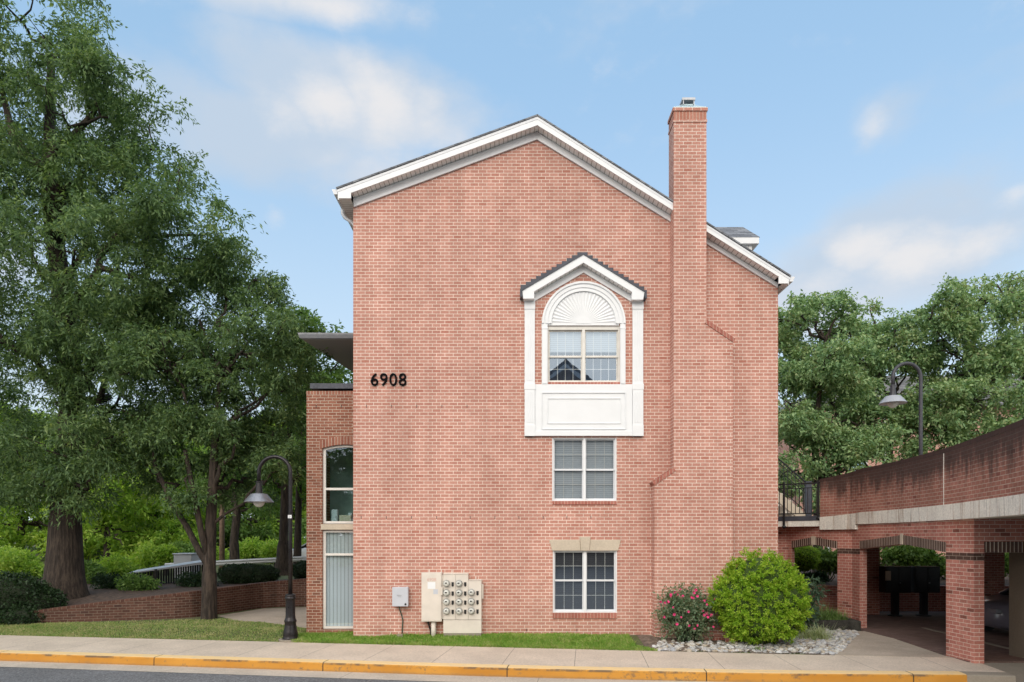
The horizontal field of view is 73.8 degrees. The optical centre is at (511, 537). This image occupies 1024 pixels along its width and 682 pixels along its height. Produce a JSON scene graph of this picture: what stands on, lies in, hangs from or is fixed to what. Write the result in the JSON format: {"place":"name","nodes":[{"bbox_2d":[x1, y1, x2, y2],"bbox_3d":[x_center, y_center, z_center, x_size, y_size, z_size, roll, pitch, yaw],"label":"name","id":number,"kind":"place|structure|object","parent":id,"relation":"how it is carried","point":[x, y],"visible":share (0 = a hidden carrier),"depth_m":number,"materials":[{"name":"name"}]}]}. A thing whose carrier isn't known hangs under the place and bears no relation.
{"place":"outdoors","nodes":[
{"label":"outdoors","id":0,"kind":"place"},
{"bbox_2d":[6,543,303,581],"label":"meadow","id":1,"kind":"structure","parent":0,"point":[217,568],"depth_m":42.43,"materials":[{"name":"green plant"}]},
{"bbox_2d":[0,543,41,570],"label":"garden bush","id":2,"kind":"object","parent":1,"relation":"on","point":[4,547],"visible":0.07,"depth_m":31.03,"materials":[{"name":"green plant"}]},
{"bbox_2d":[0,548,43,577],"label":"garden bush","id":3,"kind":"object","parent":1,"relation":"on","point":[15,561],"visible":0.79,"depth_m":27.51,"materials":[{"name":"green plant"}]},
{"bbox_2d":[1,467,45,548],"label":"background tree","id":4,"kind":"object","parent":1,"relation":"on","point":[29,531],"visible":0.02,"depth_m":53.76,"materials":[{"name":"green plant"}]},
{"bbox_2d":[0,396,116,559],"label":"background tree","id":5,"kind":"object","parent":1,"relation":"on","point":[20,536],"visible":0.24,"depth_m":42.99,"materials":[{"name":"green plant"}]},
{"bbox_2d":[0,407,117,548],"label":"background tree","id":6,"kind":"object","parent":1,"relation":"on","point":[5,522],"visible":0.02,"depth_m":48.81,"materials":[{"name":"green plant"}]},
{"bbox_2d":[26,523,97,553],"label":"garden bush","id":7,"kind":"object","parent":1,"relation":"on","point":[34,548],"depth_m":46.95,"materials":[{"name":"green plant"}]},
{"bbox_2d":[30,432,182,562],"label":"background tree","id":8,"kind":"object","parent":1,"relation":"on","point":[94,540],"visible":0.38,"depth_m":41.86,"materials":[{"name":"green plant"}]},
{"bbox_2d":[89,552,139,578],"bbox_3d":[-15.764,1.227,26.797,2.142,1.330,1.710,0,0,0],"label":"garden bush","id":9,"kind":"object","parent":1,"relation":"on","point":[118,565],"visible":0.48,"depth_m":26.74,"materials":[{"name":"green plant"}]},
{"bbox_2d":[99,526,146,554],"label":"garden bush","id":10,"kind":"object","parent":1,"relation":"on","point":[126,533],"visible":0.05,"depth_m":45.57,"materials":[{"name":"green plant"}]},
{"bbox_2d":[127,541,182,574],"bbox_3d":[-16.303,0.975,31.002,2.521,1.664,1.487,0,0,-11],"label":"garden bush","id":11,"kind":"object","parent":1,"relation":"on","point":[155,557],"visible":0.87,"depth_m":30.76,"materials":[{"name":"green plant"}]},
{"bbox_2d":[84,407,229,543],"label":"background tree","id":12,"kind":"object","parent":1,"relation":"on","point":[148,525],"visible":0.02,"depth_m":49.10,"materials":[{"name":"green plant"}]},
{"bbox_2d":[111,439,232,550],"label":"background tree","id":13,"kind":"object","parent":1,"relation":"on","point":[180,536],"visible":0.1,"depth_m":45.04,"materials":[{"name":"green plant"}]},
{"bbox_2d":[158,540,201,565],"bbox_3d":[-18.343,0.985,37.975,2.843,1.751,1.829,0,0,0],"label":"garden bush","id":14,"kind":"object","parent":1,"relation":"on","point":[186,548],"visible":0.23,"depth_m":37.73,"materials":[{"name":"green plant"}]},
{"bbox_2d":[172,553,199,577],"bbox_3d":[-13.518,1.194,28.400,0.818,1.093,0.900,0,0,0],"label":"utility cabinet","id":15,"kind":"object","parent":1,"relation":"on","point":[183,557],"visible":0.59,"depth_m":28.00,"materials":[{"name":"grey metal"}]},
{"bbox_2d":[147,431,245,525],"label":"background tree","id":16,"kind":"object","parent":1,"relation":"on","point":[199,487],"depth_m":54.88,"materials":[{"name":"green plant"}]},
{"bbox_2d":[187,542,228,560],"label":"garden bush","id":17,"kind":"object","parent":1,"relation":"on","point":[226,554],"visible":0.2,"depth_m":41.87,"materials":[{"name":"green plant"}]},
{"bbox_2d":[219,460,224,566],"bbox_3d":[-15.722,-1.710,37.000,0.300,6.900,0.285,0,0,0],"label":"utility pole","id":18,"kind":"object","parent":1,"relation":"on","point":[222,538],"visible":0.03,"depth_m":36.89,"materials":[{"name":"brown wood"}]},
{"bbox_2d":[167,416,294,559],"bbox_3d":[-14.876,-2.367,36.835,7.120,8.616,5.982,0,0,-33],"label":"garden tree","id":19,"kind":"object","parent":1,"relation":"on","point":[234,553],"visible":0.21,"depth_m":35.91,"materials":[{"name":"green plant"}]},
{"bbox_2d":[164,556,305,575],"bbox_3d":[-12.555,1.341,31.601,6.321,0.899,0.248,0,0,-29],"label":"guardrail","id":20,"kind":"object","parent":1,"relation":"on","point":[253,561],"visible":0.3,"depth_m":31.74,"materials":[{"name":"grey metal"}]},
{"bbox_2d":[225,415,278,518],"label":"background tree","id":21,"kind":"object","parent":1,"relation":"on","point":[249,514],"depth_m":61.85,"materials":[{"name":"green plant"}]},
{"bbox_2d":[228,535,276,558],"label":"garden bush","id":22,"kind":"object","parent":1,"relation":"on","point":[249,549],"visible":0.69,"depth_m":43.52,"materials":[{"name":"green plant"}]},
{"bbox_2d":[216,435,305,547],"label":"background tree","id":23,"kind":"object","parent":1,"relation":"on","point":[245,531],"visible":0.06,"depth_m":53.26,"materials":[{"name":"green plant"}]},
{"bbox_2d":[242,413,305,544],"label":"background tree","id":24,"kind":"object","parent":1,"relation":"on","point":[274,526],"visible":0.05,"depth_m":57.25,"materials":[{"name":"green plant"}]},
{"bbox_2d":[258,541,293,563],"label":"garden bush","id":25,"kind":"object","parent":1,"relation":"on","point":[269,550],"visible":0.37,"depth_m":39.72,"materials":[{"name":"green plant"}]},
{"bbox_2d":[275,536,305,548],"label":"garden bush","id":26,"kind":"object","parent":1,"relation":"on","point":[303,541],"depth_m":41.60,"materials":[{"name":"green plant"}]},
{"bbox_2d":[241,305,352,575],"bbox_3d":[-9.210,-4.129,30.569,7.596,12.117,7.185,0,0,0],"label":"maple tree","id":27,"kind":"object","parent":1,"relation":"on","point":[281,563],"visible":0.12,"depth_m":30.23,"materials":[{"name":"green plant"}]},
{"bbox_2d":[291,402,305,563],"bbox_3d":[-9.468,-2.983,35.014,6.098,9.840,4.501,0,0,0],"label":"birch tree","id":28,"kind":"object","parent":1,"relation":"on","point":[297,550],"visible":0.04,"depth_m":33.87,"materials":[{"name":"plant"}]},
{"bbox_2d":[302,543,305,555],"bbox_3d":[-11.278,0.820,40.002,4.450,1.478,1.790,0,0,-6],"label":"parked car","id":29,"kind":"object","parent":1,"relation":"on","point":[304,550],"visible":0.03,"depth_m":39.06,"materials":[{"name":"white paint"}]},
{"bbox_2d":[28,578,297,605],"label":"planting bed","id":30,"kind":"object","parent":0,"point":[100,595],"visible":0.12,"depth_m":21.61,"materials":[{"name":"soil"}]},
{"bbox_2d":[84,558,109,583],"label":"garden bush","id":31,"kind":"object","parent":30,"relation":"on","point":[92,568],"visible":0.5,"depth_m":24.73,"materials":[{"name":"green plant"}]},
{"bbox_2d":[89,571,133,588],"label":"border plant","id":32,"kind":"object","parent":30,"relation":"on","point":[107,583],"visible":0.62,"depth_m":22.71,"materials":[{"name":"green plant"}]},
{"bbox_2d":[0,0,268,600],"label":"oak tree","id":33,"kind":"object","parent":30,"relation":"on","point":[69,315],"visible":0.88,"depth_m":19.32,"materials":[{"name":"green plant"}]},
{"bbox_2d":[113,571,165,590],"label":"border plant","id":34,"kind":"object","parent":30,"relation":"on","point":[142,582],"visible":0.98,"depth_m":22.15,"materials":[{"name":"green plant"}]},
{"bbox_2d":[130,560,202,583],"bbox_3d":[-12.447,1.320,25.337,0.523,1.040,3.759,0,0,30],"label":"slatted fence","id":35,"kind":"object","parent":30,"relation":"on","point":[155,572],"visible":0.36,"depth_m":25.01,"materials":[{"name":"grey metal"}]},
{"bbox_2d":[172,570,219,586],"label":"border plant","id":36,"kind":"object","parent":30,"relation":"on","point":[187,580],"visible":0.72,"depth_m":23.33,"materials":[{"name":"green plant"}]},
{"bbox_2d":[216,562,280,583],"bbox_3d":[-9.671,1.345,25.004,2.334,0.892,1.225,0,0,0],"label":"clipped hedge","id":37,"kind":"object","parent":30,"relation":"on","point":[239,573],"visible":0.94,"depth_m":24.66,"materials":[{"name":"green plant"}]},
{"bbox_2d":[293,560,305,578],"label":"clipped hedge","id":38,"kind":"object","parent":30,"relation":"on","point":[299,570],"visible":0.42,"depth_m":26.63,"materials":[{"name":"green plant"}]},
{"bbox_2d":[0,667,431,681],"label":"road","id":39,"kind":"structure","parent":0,"point":[12,674],"depth_m":12.98,"materials":[{"name":"grey asphalt"}]},
{"bbox_2d":[0,661,708,681],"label":"gutter","id":40,"kind":"object","parent":39,"relation":"on","point":[349,675],"visible":1,"depth_m":13.35,"materials":[{"name":"concrete"}]},
{"bbox_2d":[220,607,305,627],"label":"path","id":41,"kind":"structure","parent":0,"point":[273,615],"depth_m":20.42,"materials":[{"name":"concrete"}]},
{"bbox_2d":[15,542,842,681],"bbox_3d":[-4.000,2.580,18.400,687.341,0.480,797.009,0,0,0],"label":"ground","id":42,"kind":"structure","parent":0,"point":[636,639],"depth_m":17.20,"materials":[{"name":"green plant"}]},
{"bbox_2d":[0,570,68,624],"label":"ivy bank","id":43,"kind":"structure","parent":42,"relation":"on","point":[23,598],"depth_m":18.70,"materials":[{"name":"green plant"}]},
{"bbox_2d":[0,618,317,642],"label":"side lawn grass","id":44,"kind":"structure","parent":42,"relation":"on","point":[31,629],"depth_m":17.47,"materials":[{"name":"green plant"}]},
{"bbox_2d":[34,578,305,622],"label":"retaining wall","id":45,"kind":"structure","parent":42,"relation":"on","point":[237,598],"depth_m":19.75,"materials":[{"name":"brick"}]},
{"bbox_2d":[69,230,336,619],"bbox_3d":[-8.763,-3.187,19.767,8.155,11.638,7.149,0,0,0],"label":"shade tree","id":46,"kind":"object","parent":42,"relation":"on","point":[280,346],"visible":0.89,"depth_m":19.34,"materials":[{"name":"green plant"}]},
{"bbox_2d":[244,455,298,642],"bbox_3d":[-5.696,0.255,16.272,1.367,4.451,0.690,0,0,0],"label":"street lamp","id":47,"kind":"object","parent":42,"relation":"on","point":[258,498],"visible":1,"depth_m":16.23,"materials":[{"name":"black metal"}]},
{"bbox_2d":[300,639,655,650],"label":"dry edge grass","id":48,"kind":"structure","parent":42,"relation":"on","point":[471,645],"depth_m":15.47,"materials":[{"name":"plant"}]},
{"bbox_2d":[0,650,966,681],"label":"kerb","id":49,"kind":"structure","parent":42,"relation":"on","point":[629,673],"depth_m":13.13,"materials":[{"name":"yellow paint"}]},
{"bbox_2d":[298,97,794,639],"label":"apartment building","id":50,"kind":"structure","parent":42,"relation":"on","point":[570,425],"depth_m":16.40,"materials":[{"name":"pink brick"}]},
{"bbox_2d":[323,530,352,628],"bbox_3d":[-4.083,1.034,16.875,1.147,2.422,0.119,0,0,0],"label":"window","id":51,"kind":"structure","parent":50,"relation":"in","point":[337,544],"depth_m":16.92,"materials":[{"name":"grey glass"}]},
{"bbox_2d":[323,445,352,523],"bbox_3d":[-4.095,-1.311,16.853,1.123,1.935,0.074,0,0,0],"label":"window","id":52,"kind":"structure","parent":50,"relation":"in","point":[339,446],"depth_m":16.82,"materials":[{"name":"white plastic"}]},
{"bbox_2d":[371,373,406,385],"bbox_3d":[-2.960,-3.791,16.380,0.853,0.307,0.036,0,0,0],"label":"house number","id":53,"kind":"object","parent":50,"relation":"attached to","point":[385,379],"visible":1,"depth_m":16.36,"materials":[{"name":"black metal"}]},
{"bbox_2d":[392,587,408,637],"bbox_3d":[-2.657,1.790,16.295,0.377,1.219,0.208,0,0,0],"label":"utility box","id":54,"kind":"object","parent":50,"relation":"attached to","point":[400,596],"visible":1,"depth_m":16.20,"materials":[{"name":"grey metal"}]},
{"bbox_2d":[421,569,483,636],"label":"meter bank","id":55,"kind":"structure","parent":50,"relation":"attached to","point":[452,601],"depth_m":16.18,"materials":[{"name":"paint"}]},
{"bbox_2d":[548,326,619,383],"bbox_3d":[1.724,-4.385,16.517,1.754,1.418,0.295,0,0,0],"label":"window","id":56,"kind":"structure","parent":50,"relation":"in","point":[576,354],"depth_m":16.56,"materials":[{"name":"white glass"}]},
{"bbox_2d":[552,438,616,504],"bbox_3d":[1.739,-1.598,16.465,1.556,1.610,0.190,0,0,0],"label":"window","id":57,"kind":"structure","parent":50,"relation":"in","point":[584,470],"depth_m":16.56,"materials":[{"name":"glass"}]},
{"bbox_2d":[553,551,616,617],"bbox_3d":[1.754,1.124,16.465,1.550,1.635,0.190,0,0,0],"label":"window","id":58,"kind":"structure","parent":50,"relation":"in","point":[584,582],"depth_m":16.56,"materials":[{"name":"grey glass"}]},
{"bbox_2d":[798,616,860,630],"bbox_3d":[8.459,2.350,18.541,1.714,0.300,1.120,0,0,0],"label":"planter edge","id":59,"kind":"object","parent":42,"relation":"on","point":[850,624],"visible":0.5,"depth_m":18.04,"materials":[{"name":"grey stone"}]},
{"bbox_2d":[778,376,1022,559],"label":"brick building","id":60,"kind":"structure","parent":42,"relation":"on","point":[901,388],"depth_m":46.40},
{"bbox_2d":[778,419,1023,663],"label":"parking garage","id":61,"kind":"structure","parent":42,"relation":"on","point":[961,505],"depth_m":14.23,"materials":[{"name":"red brick"}]},
{"bbox_2d":[778,481,819,528],"bbox_3d":[7.795,-0.955,22.550,2.771,1.390,5.700,0,0,0],"label":"footbridge","id":62,"kind":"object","parent":61,"relation":"attached to","point":[784,521],"visible":0.45,"depth_m":20.13,"materials":[{"name":"metal"}]},
{"bbox_2d":[778,458,811,515],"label":"staircase","id":63,"kind":"structure","parent":62,"relation":"on","point":[805,501],"depth_m":23.28,"materials":[{"name":"metal"}]},
{"bbox_2d":[878,362,922,454],"bbox_3d":[10.451,-2.660,18.478,1.087,4.161,0.689,0,0,-23],"label":"street lamp","id":64,"kind":"object","parent":61,"relation":"on","point":[892,400],"visible":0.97,"depth_m":18.36,"materials":[{"name":"black metal"}]},
{"bbox_2d":[809,584,1008,610],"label":"garden wall","id":65,"kind":"structure","parent":42,"relation":"on","point":[910,601],"depth_m":22.85,"materials":[{"name":"red brick"}]},
{"bbox_2d":[959,671,1015,681],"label":"bare kerb","id":66,"kind":"structure","parent":42,"relation":"on","point":[989,677],"depth_m":12.38,"materials":[{"name":"concrete"}]},
{"bbox_2d":[290,630,657,650],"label":"lawn grass","id":67,"kind":"structure","parent":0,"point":[601,641],"depth_m":15.83,"materials":[{"name":"green plant"}]},
{"bbox_2d":[0,635,1003,671],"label":"sidewalk","id":68,"kind":"structure","parent":0,"point":[525,656],"depth_m":14.35,"materials":[{"name":"concrete"}]},
{"bbox_2d":[0,0,1023,537],"label":"sky","id":69,"kind":"structure","parent":0,"point":[875,148],"materials":[{"name":"blue"}]},
{"bbox_2d":[637,628,859,654],"bbox_3d":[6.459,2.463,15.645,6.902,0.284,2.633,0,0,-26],"label":"river gravel","id":70,"kind":"structure","parent":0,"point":[839,645],"depth_m":15.19,"materials":[{"name":"stone"}]},
{"bbox_2d":[649,580,721,644],"bbox_3d":[4.033,1.738,15.665,1.505,1.522,1.474,0,0,41],"label":"rose bush","id":71,"kind":"object","parent":70,"relation":"on","point":[687,610],"visible":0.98,"depth_m":15.49,"materials":[{"name":"green plant"}]},
{"bbox_2d":[712,636,723,639],"bbox_3d":[4.833,2.395,16.012,0.290,0.150,0.100,0,0,-14],"label":"edging brick","id":72,"kind":"object","parent":70,"relation":"on","point":[718,637],"visible":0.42,"depth_m":15.97,"materials":[{"name":"red brick"}]},
{"bbox_2d":[706,547,814,645],"bbox_3d":[5.605,1.354,15.430,2.478,2.309,1.637,0,0,0],"label":"conifer shrub","id":73,"kind":"object","parent":70,"relation":"on","point":[757,601],"visible":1,"depth_m":15.05,"materials":[{"name":"green plant"}]},
{"bbox_2d":[800,575,832,631],"bbox_3d":[7.463,1.710,17.341,1.129,1.591,0.814,0,0,10],"label":"nandina shrub","id":74,"kind":"object","parent":70,"relation":"on","point":[815,592],"visible":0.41,"depth_m":17.20,"materials":[{"name":"green plant"}]},
{"bbox_2d":[796,621,843,639],"bbox_3d":[7.321,2.212,16.406,1.341,0.476,1.299,0,0,40],"label":"striped lilyturf","id":75,"kind":"object","parent":70,"relation":"on","point":[815,634],"visible":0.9,"depth_m":16.32,"materials":[{"name":"green plant"}]},
{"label":"planter soil","id":76,"kind":"structure","parent":70,"relation":"on","visible":0},
{"bbox_2d":[809,602,842,619],"bbox_3d":[8.277,1.970,18.563,1.463,0.580,1.266,0,0,0],"label":"lilyturf","id":77,"kind":"object","parent":76,"relation":"on","point":[822,613],"visible":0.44,"depth_m":18.40,"materials":[{"name":"green plant"}]},
{"bbox_2d":[817,607,850,619],"bbox_3d":[8.713,2.059,18.388,1.248,0.401,0.981,0,0,0],"label":"lilyturf","id":78,"kind":"object","parent":76,"relation":"on","point":[830,617],"visible":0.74,"depth_m":18.35,"materials":[{"name":"green plant"}]},
{"bbox_2d":[835,631,953,657],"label":"walkway","id":79,"kind":"structure","parent":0,"point":[864,643],"depth_m":15.10,"materials":[{"name":"concrete"}]},
{"bbox_2d":[799,562,1008,584],"bbox_3d":[23.200,1.580,49.700,33.600,0.200,53.400,0,0,0],"label":"garden bed","id":80,"kind":"object","parent":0,"point":[942,581],"depth_m":25.56,"materials":[{"name":"soil"}]},
{"bbox_2d":[795,545,821,572],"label":"globe bush","id":81,"kind":"object","parent":80,"relation":"on","point":[807,558],"visible":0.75,"depth_m":24.27,"materials":[{"name":"green plant"}]},
{"bbox_2d":[798,570,830,583],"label":"garden bush","id":82,"kind":"object","parent":80,"relation":"on","point":[823,576],"visible":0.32,"depth_m":23.95,"materials":[{"name":"green plant"}]},
{"bbox_2d":[812,546,836,581],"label":"garden bush","id":83,"kind":"object","parent":80,"relation":"on","point":[828,558],"visible":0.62,"depth_m":24.83,"materials":[{"name":"green plant"}]},
{"bbox_2d":[778,287,918,572],"bbox_3d":[13.610,-4.431,29.019,6.576,12.723,7.580,0,0,35],"label":"pear tree","id":84,"kind":"object","parent":80,"relation":"on","point":[833,356],"visible":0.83,"depth_m":28.21,"materials":[{"name":"green plant"}]},
{"bbox_2d":[823,296,956,565],"bbox_3d":[17.077,-4.498,30.672,7.472,12.856,6.103,0,0,0],"label":"pear tree","id":85,"kind":"object","parent":80,"relation":"on","point":[906,335],"visible":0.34,"depth_m":29.56,"materials":[{"name":"green plant"}]},
{"bbox_2d":[880,545,928,565],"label":"garden bush","id":86,"kind":"object","parent":80,"relation":"on","point":[896,555],"visible":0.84,"depth_m":25.71,"materials":[{"name":"green plant"}]},
{"bbox_2d":[895,548,945,571],"bbox_3d":[15.713,0.878,26.095,2.272,1.740,1.403,0,0,0],"label":"garden bush","id":87,"kind":"object","parent":80,"relation":"on","point":[927,561],"visible":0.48,"depth_m":25.77,"materials":[{"name":"green plant"}]},
{"bbox_2d":[930,551,945,579],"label":"garden bush","id":88,"kind":"object","parent":80,"relation":"on","point":[942,573],"visible":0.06,"depth_m":26.14,"materials":[{"name":"green plant"}]},
{"bbox_2d":[897,272,1023,449],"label":"pear tree","id":89,"kind":"object","parent":80,"relation":"on","point":[985,366],"visible":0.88,"depth_m":28.21,"materials":[{"name":"green plant"}]},
{"bbox_2d":[973,270,1023,426],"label":"pear tree","id":90,"kind":"object","parent":80,"relation":"on","point":[1013,282],"visible":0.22,"depth_m":29.96,"materials":[{"name":"green plant"}]},
{"bbox_2d":[1005,553,1008,576],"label":"garden bush","id":91,"kind":"object","parent":80,"relation":"on","point":[1006,564],"visible":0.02,"depth_m":25.54,"materials":[{"name":"green plant"}]},
{"bbox_2d":[825,611,1023,662],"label":"paving","id":92,"kind":"structure","parent":0,"point":[908,626],"depth_m":17.62,"materials":[{"name":"brick"}]},
{"bbox_2d":[879,566,910,615],"bbox_3d":[12.006,1.676,21.389,0.788,1.552,0.452,0,0,0],"label":"mailbox cluster","id":93,"kind":"object","parent":92,"relation":"on","point":[897,583],"visible":1,"depth_m":21.20,"materials":[{"name":"paint"}]},
{"bbox_2d":[885,571,890,579],"bbox_3d":[11.669,1.186,21.175,0.163,0.295,0.020,0,0,0],"label":"notice board","id":94,"kind":"object","parent":93,"relation":"attached to","point":[887,575],"visible":1,"depth_m":21.16,"materials":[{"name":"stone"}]},
{"bbox_2d":[911,566,939,615],"bbox_3d":[12.906,1.676,21.389,0.788,1.552,0.452,0,0,0],"label":"mailbox cluster","id":95,"kind":"object","parent":92,"relation":"on","point":[925,580],"visible":0.94,"depth_m":21.20,"materials":[{"name":"paint"}]},
{"bbox_2d":[924,628,1008,648],"bbox_3d":[11.048,2.445,16.717,0.120,0.010,3.556,0,0,3],"label":"paving edge","id":96,"kind":"object","parent":92,"relation":"on","point":[984,642],"visible":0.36,"depth_m":15.72,"materials":[{"name":"concrete"}]},
{"bbox_2d":[984,588,1008,630],"bbox_3d":[13.913,1.711,17.255,4.450,1.478,1.790,0,0,0],"label":"parked car","id":97,"kind":"object","parent":92,"relation":"on","point":[996,611],"visible":0.5,"depth_m":16.72,"materials":[{"name":"grey paint"}]},
{"bbox_2d":[984,663,1023,681],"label":"driveway","id":98,"kind":"structure","parent":0,"point":[1016,670],"depth_m":13.12,"materials":[{"name":"concrete"}]}
]}

